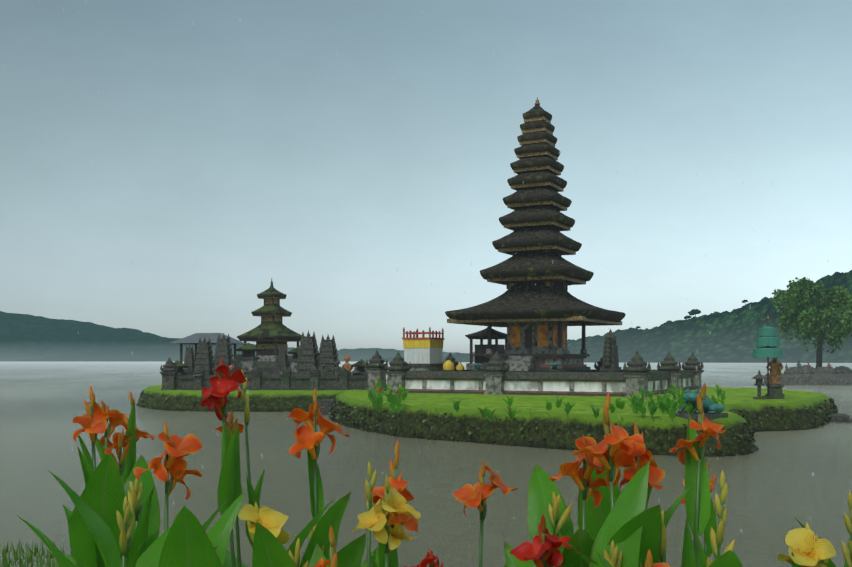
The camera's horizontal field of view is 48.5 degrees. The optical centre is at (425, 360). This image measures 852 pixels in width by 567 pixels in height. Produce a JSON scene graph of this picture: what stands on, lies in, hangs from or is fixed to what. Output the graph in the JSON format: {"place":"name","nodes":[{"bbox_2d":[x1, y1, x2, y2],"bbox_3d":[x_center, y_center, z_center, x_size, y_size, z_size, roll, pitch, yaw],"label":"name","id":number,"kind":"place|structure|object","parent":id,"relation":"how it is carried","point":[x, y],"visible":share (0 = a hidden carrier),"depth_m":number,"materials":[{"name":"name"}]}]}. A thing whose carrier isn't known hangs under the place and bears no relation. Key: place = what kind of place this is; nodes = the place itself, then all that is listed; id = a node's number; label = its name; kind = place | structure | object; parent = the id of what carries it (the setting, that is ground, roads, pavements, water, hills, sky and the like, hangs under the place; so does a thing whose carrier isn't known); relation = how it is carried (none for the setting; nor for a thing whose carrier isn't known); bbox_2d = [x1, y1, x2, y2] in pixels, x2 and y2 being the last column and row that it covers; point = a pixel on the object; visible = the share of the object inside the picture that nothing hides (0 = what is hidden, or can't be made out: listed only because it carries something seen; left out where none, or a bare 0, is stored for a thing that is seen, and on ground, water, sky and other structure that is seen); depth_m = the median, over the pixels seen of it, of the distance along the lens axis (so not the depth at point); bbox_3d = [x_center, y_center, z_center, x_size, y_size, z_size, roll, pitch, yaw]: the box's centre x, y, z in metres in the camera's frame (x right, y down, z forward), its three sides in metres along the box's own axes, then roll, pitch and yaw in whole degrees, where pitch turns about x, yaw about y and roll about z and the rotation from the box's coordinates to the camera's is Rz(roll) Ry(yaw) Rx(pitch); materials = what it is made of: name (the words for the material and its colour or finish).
{"place":"outdoors","nodes":[
{"label":"outdoors","id":0,"kind":"place"},
{"bbox_2d":[0,345,403,361],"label":"spur hill","id":1,"kind":"structure","parent":0,"point":[156,353],"depth_m":1390.06,"materials":[{"name":"green plant"}]},
{"bbox_2d":[0,311,468,360],"bbox_3d":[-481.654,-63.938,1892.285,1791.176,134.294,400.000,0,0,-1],"label":"hill","id":2,"kind":"structure","parent":0,"point":[25,336],"depth_m":1883.59,"materials":[{"name":"green plant"}]},
{"bbox_2d":[137,383,386,411],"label":"island","id":3,"kind":"structure","parent":0,"point":[259,397],"depth_m":38.17,"materials":[{"name":"green plant"}]},
{"bbox_2d":[173,360,188,374],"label":"shrine","id":4,"kind":"object","parent":3,"relation":"on","point":[181,366],"visible":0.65,"depth_m":41.09,"materials":[{"name":"stone"}]},
{"bbox_2d":[136,390,326,411],"bbox_3d":[-7.302,1.669,45.815,13.024,1.002,16.230,0,0,-1],"label":"island hedge","id":5,"kind":"object","parent":3,"relation":"on","point":[142,392],"visible":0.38,"depth_m":39.05,"materials":[{"name":"green plant"}]},
{"bbox_2d":[160,357,369,389],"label":"stone wall","id":6,"kind":"structure","parent":3,"relation":"on","point":[257,379],"depth_m":40.10,"materials":[{"name":"stone"}]},
{"bbox_2d":[183,344,194,370],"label":"stone spire","id":7,"kind":"structure","parent":6,"relation":"on","point":[189,359],"depth_m":43.63,"materials":[{"name":"stone"}]},
{"bbox_2d":[194,336,213,374],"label":"stone spire","id":8,"kind":"structure","parent":6,"relation":"on","point":[204,357],"depth_m":41.57,"materials":[{"name":"stone"}]},
{"bbox_2d":[170,333,245,362],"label":"pavilion","id":9,"kind":"structure","parent":6,"relation":"on","point":[192,339],"depth_m":44.24,"materials":[{"name":"stone"}]},
{"bbox_2d":[212,333,234,374],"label":"stone spire","id":10,"kind":"structure","parent":6,"relation":"on","point":[223,349],"depth_m":41.58,"materials":[{"name":"stone"}]},
{"bbox_2d":[233,352,241,370],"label":"carved pillar","id":11,"kind":"structure","parent":6,"relation":"on","point":[236,363],"depth_m":43.67,"materials":[{"name":"stone"}]},
{"bbox_2d":[236,343,261,374],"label":"shrine","id":12,"kind":"object","parent":6,"relation":"on","point":[248,361],"visible":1,"depth_m":42.50,"materials":[{"name":"stone"}]},
{"bbox_2d":[237,279,301,366],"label":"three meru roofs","id":13,"kind":"structure","parent":6,"relation":"on","point":[271,335],"depth_m":49.19,"materials":[{"name":"plant"}]},
{"bbox_2d":[277,348,288,374],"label":"carved pillar","id":14,"kind":"structure","parent":6,"relation":"on","point":[282,360],"depth_m":43.69,"materials":[{"name":"stone"}]},
{"bbox_2d":[287,346,298,374],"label":"shrine","id":15,"kind":"object","parent":6,"relation":"on","point":[294,352],"visible":0.54,"depth_m":43.06,"materials":[{"name":"stone"}]},
{"bbox_2d":[296,330,318,374],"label":"stone spire","id":16,"kind":"structure","parent":6,"relation":"on","point":[308,358],"depth_m":41.60,"materials":[{"name":"stone"}]},
{"bbox_2d":[320,363,327,375],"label":"stone statue","id":17,"kind":"object","parent":6,"relation":"on","point":[323,372],"visible":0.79,"depth_m":40.79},
{"bbox_2d":[317,335,338,374],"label":"stone spire","id":18,"kind":"structure","parent":6,"relation":"on","point":[328,355],"depth_m":41.63,"materials":[{"name":"stone"}]},
{"bbox_2d":[332,355,352,375],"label":"guardian statue","id":19,"kind":"object","parent":6,"relation":"on","point":[347,365],"depth_m":41.19,"materials":[{"name":"stone"}]},
{"bbox_2d":[351,359,368,374],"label":"shrine","id":20,"kind":"object","parent":3,"relation":"on","point":[360,365],"visible":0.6,"depth_m":41.12,"materials":[{"name":"stone"}]},
{"bbox_2d":[313,399,333,414],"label":"causeway path","id":21,"kind":"structure","parent":0,"point":[326,404],"depth_m":35.58,"materials":[{"name":"stone"}]},
{"bbox_2d":[0,362,851,566],"bbox_3d":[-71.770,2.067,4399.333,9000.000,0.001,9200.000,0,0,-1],"label":"lake water","id":22,"kind":"structure","parent":0,"point":[779,483],"depth_m":17.40,"materials":[{"name":"grey liquid"}]},
{"bbox_2d":[763,373,851,384],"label":"stone boundary wall","id":23,"kind":"structure","parent":22,"relation":"in","point":[815,379],"depth_m":77.52,"materials":[{"name":"grey stone"}]},
{"bbox_2d":[784,365,851,373],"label":"islet rocks","id":24,"kind":"object","parent":23,"relation":"on","point":[805,369],"visible":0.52,"depth_m":78.85,"materials":[{"name":"grey stone"}]},
{"bbox_2d":[0,0,851,352],"label":"sky","id":25,"kind":"structure","parent":0,"point":[163,162],"materials":[{"name":"blue"}]},
{"bbox_2d":[333,386,835,456],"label":"island","id":26,"kind":"structure","parent":0,"point":[469,404],"depth_m":24.70,"materials":[{"name":"green plant"}]},
{"bbox_2d":[370,389,379,410],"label":"canna plant","id":27,"kind":"object","parent":26,"relation":"on","point":[376,406],"visible":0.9,"depth_m":23.91,"materials":[{"name":"green plant"}]},
{"bbox_2d":[365,350,387,390],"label":"stone pillar","id":28,"kind":"structure","parent":26,"relation":"on","point":[375,369],"depth_m":38.46,"materials":[{"name":"stone"}]},
{"bbox_2d":[372,378,384,391],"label":"canna plant","id":29,"kind":"object","parent":26,"relation":"on","point":[378,384],"visible":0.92,"depth_m":30.08,"materials":[{"name":"green plant"}]},
{"bbox_2d":[373,388,388,412],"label":"canna plant","id":30,"kind":"object","parent":26,"relation":"on","point":[379,402],"visible":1,"depth_m":23.23,"materials":[{"name":"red plant"}]},
{"bbox_2d":[382,387,392,401],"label":"canna plant","id":31,"kind":"object","parent":26,"relation":"on","point":[389,396],"visible":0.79,"depth_m":26.30,"materials":[{"name":"green plant"}]},
{"bbox_2d":[385,389,397,412],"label":"canna plant","id":32,"kind":"object","parent":26,"relation":"on","point":[392,404],"visible":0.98,"depth_m":23.03,"materials":[{"name":"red plant"}]},
{"bbox_2d":[393,393,404,412],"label":"canna plant","id":33,"kind":"object","parent":26,"relation":"on","point":[398,406],"visible":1,"depth_m":22.30,"materials":[{"name":"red plant"}]},
{"bbox_2d":[401,383,408,401],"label":"canna plant","id":34,"kind":"object","parent":26,"relation":"on","point":[405,394],"visible":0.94,"depth_m":28.77,"materials":[{"name":"green plant"}]},
{"bbox_2d":[402,327,444,370],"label":"shrine","id":35,"kind":"object","parent":26,"relation":"on","point":[423,353],"visible":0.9,"depth_m":40.23,"materials":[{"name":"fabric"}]},
{"bbox_2d":[451,399,461,411],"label":"canna plant","id":36,"kind":"object","parent":26,"relation":"on","point":[456,406],"visible":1,"depth_m":23.55,"materials":[{"name":"green plant"}]},
{"bbox_2d":[477,406,487,419],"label":"canna plant","id":37,"kind":"object","parent":26,"relation":"on","point":[483,412],"visible":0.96,"depth_m":20.54,"materials":[{"name":"green plant"}]},
{"bbox_2d":[486,408,495,421],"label":"canna plant","id":38,"kind":"object","parent":26,"relation":"on","point":[489,413],"visible":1,"depth_m":19.89,"materials":[{"name":"green plant"}]},
{"bbox_2d":[503,395,512,407],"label":"canna plant","id":39,"kind":"object","parent":26,"relation":"on","point":[509,402],"visible":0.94,"depth_m":24.88,"materials":[{"name":"green plant"}]},
{"bbox_2d":[503,406,519,421],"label":"canna plant","id":40,"kind":"object","parent":26,"relation":"on","point":[511,412],"visible":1,"depth_m":19.89,"materials":[{"name":"green plant"}]},
{"bbox_2d":[384,350,703,396],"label":"wall","id":41,"kind":"structure","parent":26,"relation":"on","point":[497,377],"depth_m":34.87,"materials":[{"name":"stone"}]},
{"bbox_2d":[443,360,464,369],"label":"domes","id":42,"kind":"structure","parent":41,"relation":"on","point":[448,364],"depth_m":39.91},
{"bbox_2d":[471,363,484,370],"bbox_3d":[2.052,0.273,37.381,0.384,0.308,0.442,0,0,44],"label":"painted frog","id":43,"kind":"object","parent":41,"relation":"on","point":[477,367],"visible":1,"depth_m":37.29,"materials":[{"name":"stone"}]},
{"bbox_2d":[465,327,506,369],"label":"pavilion","id":44,"kind":"structure","parent":41,"relation":"on","point":[480,349],"depth_m":42.71,"materials":[{"name":"stone"}]},
{"bbox_2d":[445,97,625,370],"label":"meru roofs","id":45,"kind":"structure","parent":41,"relation":"on","point":[536,308],"depth_m":38.58,"materials":[{"name":"plant"}]},
{"bbox_2d":[549,362,561,370],"bbox_3d":[4.950,0.255,36.238,0.429,0.344,0.494,0,0,16],"label":"painted frog","id":46,"kind":"object","parent":41,"relation":"on","point":[555,367],"visible":1,"depth_m":36.10,"materials":[{"name":"stone"}]},
{"bbox_2d":[600,329,620,370],"bbox_3d":[7.034,-0.383,36.034,0.574,1.620,1.169,0,0,27],"label":"flame guardian statue","id":47,"kind":"object","parent":41,"relation":"on","point":[610,362],"visible":1,"depth_m":35.67,"materials":[{"name":"stone"}]},
{"bbox_2d":[546,400,553,409],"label":"canna plant","id":48,"kind":"object","parent":26,"relation":"on","point":[549,405],"visible":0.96,"depth_m":23.87,"materials":[{"name":"green plant"}]},
{"bbox_2d":[556,397,562,407],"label":"canna plant","id":49,"kind":"object","parent":26,"relation":"on","point":[558,403],"visible":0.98,"depth_m":25.09,"materials":[{"name":"green plant"}]},
{"bbox_2d":[561,402,576,416],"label":"canna plant","id":50,"kind":"object","parent":26,"relation":"on","point":[568,408],"visible":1,"depth_m":21.55,"materials":[{"name":"green plant"}]},
{"bbox_2d":[329,391,837,455],"bbox_3d":[3.966,1.645,30.598,19.877,1.087,19.334,0,0,14],"label":"island hedge","id":51,"kind":"object","parent":26,"relation":"on","point":[334,403],"visible":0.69,"depth_m":26.14,"materials":[{"name":"green plant"}]},
{"bbox_2d":[589,404,599,417],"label":"canna plant","id":52,"kind":"object","parent":26,"relation":"on","point":[595,411],"visible":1,"depth_m":21.04,"materials":[{"name":"green plant"}]},
{"bbox_2d":[616,400,628,408],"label":"canna plant","id":53,"kind":"object","parent":26,"relation":"on","point":[621,404],"visible":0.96,"depth_m":24.36,"materials":[{"name":"green plant"}]},
{"bbox_2d":[628,392,641,413],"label":"canna plant","id":54,"kind":"object","parent":26,"relation":"on","point":[635,408],"visible":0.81,"depth_m":22.18,"materials":[{"name":"green plant"}]},
{"bbox_2d":[635,394,648,417],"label":"canna plant","id":55,"kind":"object","parent":26,"relation":"on","point":[640,406],"visible":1,"depth_m":21.09,"materials":[{"name":"green plant"}]},
{"bbox_2d":[646,395,658,418],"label":"canna plant","id":56,"kind":"object","parent":26,"relation":"on","point":[654,407],"visible":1,"depth_m":20.89,"materials":[{"name":"green plant"}]},
{"bbox_2d":[658,396,666,413],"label":"canna plant","id":57,"kind":"object","parent":26,"relation":"on","point":[661,406],"visible":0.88,"depth_m":22.31,"materials":[{"name":"green plant"}]},
{"bbox_2d":[658,395,671,413],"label":"canna plant","id":58,"kind":"object","parent":26,"relation":"on","point":[667,403],"visible":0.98,"depth_m":22.18,"materials":[{"name":"green plant"}]},
{"bbox_2d":[662,395,683,420],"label":"canna plant","id":59,"kind":"object","parent":26,"relation":"on","point":[672,412],"visible":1,"depth_m":19.73,"materials":[{"name":"green plant"}]},
{"bbox_2d":[676,392,684,411],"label":"canna plant","id":60,"kind":"object","parent":26,"relation":"on","point":[680,399],"visible":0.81,"depth_m":21.92,"materials":[{"name":"green plant"}]},
{"bbox_2d":[684,402,696,412],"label":"canna plant","id":61,"kind":"object","parent":26,"relation":"on","point":[689,408],"visible":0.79,"depth_m":20.76,"materials":[{"name":"green plant"}]},
{"bbox_2d":[675,389,727,419],"bbox_3d":[6.061,0.961,20.941,0.936,0.652,0.815,0,0,-36],"label":"frog statue","id":62,"kind":"object","parent":26,"relation":"on","point":[711,409],"visible":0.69,"depth_m":20.73,"materials":[{"name":"stone"}]},
{"bbox_2d":[751,370,766,398],"bbox_3d":[10.768,0.797,30.591,0.460,0.940,0.460,0,0,-1],"label":"stone lantern","id":63,"kind":"object","parent":26,"relation":"on","point":[759,377],"visible":1,"depth_m":30.51,"materials":[{"name":"grey stone"}]},
{"bbox_2d":[752,317,783,398],"bbox_3d":[11.163,-0.123,30.897,0.968,2.780,0.968,0,0,-1],"label":"ceremonial parasol","id":64,"kind":"object","parent":26,"relation":"on","point":[768,340],"visible":1,"depth_m":30.64,"materials":[{"name":"fabric"}]},
{"bbox_2d":[765,357,784,398],"bbox_3d":[11.479,0.470,31.152,0.581,1.592,0.581,0,0,19],"label":"painted deity statue","id":65,"kind":"object","parent":26,"relation":"on","point":[776,386],"visible":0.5,"depth_m":31.03,"materials":[{"name":"stone"}]},
{"bbox_2d":[823,403,851,422],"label":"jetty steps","id":66,"kind":"structure","parent":26,"relation":"attached to","point":[842,418],"depth_m":31.36,"materials":[{"name":"stone"}]},
{"bbox_2d":[367,270,851,362],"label":"hill","id":67,"kind":"structure","parent":0,"point":[725,336],"depth_m":785.65,"materials":[{"name":"green plant"}]},
{"bbox_2d":[771,277,851,367],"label":"tree","id":68,"kind":"object","parent":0,"point":[812,309],"visible":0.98,"depth_m":79.13,"materials":[{"name":"green plant"}]},
{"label":"shore ground","id":69,"kind":"structure","parent":0,"visible":0},
{"bbox_2d":[0,536,73,566],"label":"shore grass","id":70,"kind":"structure","parent":69,"relation":"on","point":[29,560],"depth_m":7.04,"materials":[{"name":"green plant"}]},
{"bbox_2d":[15,446,125,566],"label":"canna plant","id":71,"kind":"object","parent":69,"relation":"on","point":[103,495],"visible":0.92,"depth_m":2.07,"materials":[{"name":"green plant"}]},
{"bbox_2d":[47,400,128,566],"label":"canna plant","id":72,"kind":"object","parent":69,"relation":"on","point":[110,429],"visible":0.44,"depth_m":2.51,"materials":[{"name":"orange plant"}]},
{"bbox_2d":[62,385,121,566],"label":"canna plant","id":73,"kind":"object","parent":69,"relation":"on","point":[92,422],"visible":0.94,"depth_m":2.40,"materials":[{"name":"orange plant"}]},
{"bbox_2d":[48,470,170,566],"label":"canna plant","id":74,"kind":"object","parent":69,"relation":"on","point":[100,531],"visible":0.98,"depth_m":1.93,"materials":[{"name":"green plant"}]},
{"bbox_2d":[100,428,129,566],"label":"canna plant","id":75,"kind":"object","parent":69,"relation":"on","point":[119,440],"visible":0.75,"depth_m":2.50,"materials":[{"name":"orange plant"}]},
{"bbox_2d":[121,391,154,486],"bbox_3d":[-0.817,0.791,2.630,0.336,1.414,0.471,0,0,-40],"label":"canna plant","id":76,"kind":"object","parent":69,"relation":"on","point":[133,433],"visible":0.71,"depth_m":2.59,"materials":[{"name":"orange plant"}]},
{"bbox_2d":[124,454,160,566],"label":"canna plant","id":77,"kind":"object","parent":69,"relation":"on","point":[142,497],"visible":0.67,"depth_m":2.22,"materials":[{"name":"green plant"}]},
{"bbox_2d":[133,422,228,531],"bbox_3d":[-0.574,0.818,2.091,0.565,1.362,0.373,0,0,-1],"label":"canna plant","id":78,"kind":"object","parent":69,"relation":"on","point":[178,448],"visible":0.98,"depth_m":2.11,"materials":[{"name":"orange plant"}]},
{"bbox_2d":[158,506,222,566],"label":"leaf","id":79,"kind":"object","parent":69,"relation":"on","point":[187,543],"visible":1,"depth_m":1.73,"materials":[{"name":"green plant"}]},
{"bbox_2d":[201,357,248,566],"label":"canna plant","id":80,"kind":"object","parent":69,"relation":"on","point":[223,383],"visible":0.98,"depth_m":2.60,"materials":[{"name":"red plant"}]},
{"bbox_2d":[206,491,244,565],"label":"leaf","id":81,"kind":"object","parent":69,"relation":"on","point":[218,533],"visible":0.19,"depth_m":2.08,"materials":[{"name":"green plant"}]},
{"bbox_2d":[213,410,243,566],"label":"canna plant","id":82,"kind":"object","parent":69,"relation":"on","point":[231,426],"visible":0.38,"depth_m":2.71,"materials":[{"name":"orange plant"}]},
{"bbox_2d":[223,369,264,566],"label":"canna plant","id":83,"kind":"object","parent":69,"relation":"on","point":[254,496],"visible":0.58,"depth_m":2.70,"materials":[{"name":"green plant"}]},
{"bbox_2d":[252,522,307,566],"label":"canna plant","id":84,"kind":"object","parent":69,"relation":"on","point":[269,549],"visible":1,"depth_m":1.73,"materials":[{"name":"green plant"}]},
{"bbox_2d":[238,499,333,556],"bbox_3d":[-0.323,0.887,1.952,0.361,1.219,0.316,0,0,18],"label":"canna plant","id":85,"kind":"object","parent":69,"relation":"on","point":[272,521],"visible":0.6,"depth_m":1.90,"materials":[{"name":"yellow plant"}]},
{"bbox_2d":[309,526,337,566],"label":"canna plant","id":86,"kind":"object","parent":69,"relation":"on","point":[318,558],"visible":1,"depth_m":1.72,"materials":[{"name":"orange plant"}]},
{"bbox_2d":[299,492,350,566],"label":"canna plant","id":87,"kind":"object","parent":69,"relation":"on","point":[332,517],"visible":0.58,"depth_m":1.98,"materials":[{"name":"green plant"}]},
{"bbox_2d":[286,388,365,566],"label":"canna plant","id":88,"kind":"object","parent":69,"relation":"on","point":[308,437],"visible":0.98,"depth_m":2.31,"materials":[{"name":"orange plant"}]},
{"bbox_2d":[361,462,380,566],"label":"canna plant","id":89,"kind":"object","parent":69,"relation":"on","point":[369,486],"visible":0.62,"depth_m":2.02,"materials":[{"name":"green plant"}]},
{"bbox_2d":[353,474,420,566],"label":"canna plant","id":90,"kind":"object","parent":69,"relation":"on","point":[377,519],"visible":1,"depth_m":1.91,"materials":[{"name":"yellow plant"}]},
{"bbox_2d":[365,439,418,566],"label":"canna plant","id":91,"kind":"object","parent":69,"relation":"on","point":[408,522],"visible":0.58,"depth_m":2.11,"materials":[{"name":"orange plant"}]},
{"bbox_2d":[404,550,442,566],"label":"canna plant","id":92,"kind":"object","parent":69,"relation":"on","point":[430,558],"visible":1,"depth_m":1.91,"materials":[{"name":"red plant"}]},
{"bbox_2d":[453,461,536,566],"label":"canna plant","id":93,"kind":"object","parent":69,"relation":"on","point":[477,495],"visible":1,"depth_m":2.22,"materials":[{"name":"orange plant"}]},
{"bbox_2d":[504,515,578,566],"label":"canna plant","id":94,"kind":"object","parent":69,"relation":"on","point":[541,550],"visible":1,"depth_m":1.92,"materials":[{"name":"red plant"}]},
{"bbox_2d":[526,465,573,553],"bbox_3d":[0.302,0.875,2.125,0.366,1.247,0.434,0,0,-23],"label":"canna plant","id":95,"kind":"object","parent":69,"relation":"on","point":[545,498],"visible":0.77,"depth_m":2.17,"materials":[{"name":"green plant"}]},
{"bbox_2d":[548,435,607,566],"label":"canna plant","id":96,"kind":"object","parent":69,"relation":"on","point":[582,541],"visible":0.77,"depth_m":2.01,"materials":[{"name":"orange plant"}]},
{"bbox_2d":[576,457,620,541],"bbox_3d":[0.335,0.842,2.237,0.399,1.311,0.441,0,0,29],"label":"canna plant","id":97,"kind":"object","parent":69,"relation":"on","point":[597,516],"visible":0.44,"depth_m":2.21,"materials":[{"name":"green plant"}]},
{"bbox_2d":[572,393,661,566],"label":"canna plant","id":98,"kind":"object","parent":69,"relation":"on","point":[649,520],"visible":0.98,"depth_m":1.90,"materials":[{"name":"orange plant"}]},
{"bbox_2d":[589,461,649,566],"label":"canna plant","id":99,"kind":"object","parent":69,"relation":"on","point":[630,503],"visible":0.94,"depth_m":1.86,"materials":[{"name":"green plant"}]},
{"bbox_2d":[565,422,689,566],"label":"canna plant","id":100,"kind":"object","parent":69,"relation":"on","point":[641,455],"visible":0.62,"depth_m":1.97,"materials":[{"name":"orange plant"}]},
{"bbox_2d":[596,549,669,566],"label":"canna plant","id":101,"kind":"object","parent":69,"relation":"on","point":[648,562],"visible":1,"depth_m":1.65,"materials":[{"name":"orange plant"}]},
{"bbox_2d":[659,509,685,566],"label":"canna plant","id":102,"kind":"object","parent":69,"relation":"on","point":[663,549],"visible":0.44,"depth_m":1.92,"materials":[{"name":"green plant"}]},
{"bbox_2d":[669,383,725,566],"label":"canna plant","id":103,"kind":"object","parent":69,"relation":"on","point":[691,457],"visible":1,"depth_m":2.02,"materials":[{"name":"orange plant"}]},
{"bbox_2d":[678,463,716,557],"bbox_3d":[0.660,0.862,2.095,0.222,1.273,0.608,0,0,-40],"label":"canna plant","id":104,"kind":"object","parent":69,"relation":"on","point":[712,523],"visible":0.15,"depth_m":2.21,"materials":[{"name":"green plant"}]},
{"bbox_2d":[696,470,742,566],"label":"canna plant","id":105,"kind":"object","parent":69,"relation":"on","point":[728,557],"visible":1,"depth_m":1.72,"materials":[{"name":"green plant"}]},
{"bbox_2d":[777,522,836,566],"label":"canna plant","id":106,"kind":"object","parent":69,"relation":"on","point":[806,549],"visible":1,"depth_m":1.82,"materials":[{"name":"yellow plant"}]},
{"bbox_2d":[796,491,851,566],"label":"canna plant","id":107,"kind":"object","parent":69,"relation":"on","point":[847,553],"visible":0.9,"depth_m":1.93,"materials":[{"name":"green plant"}]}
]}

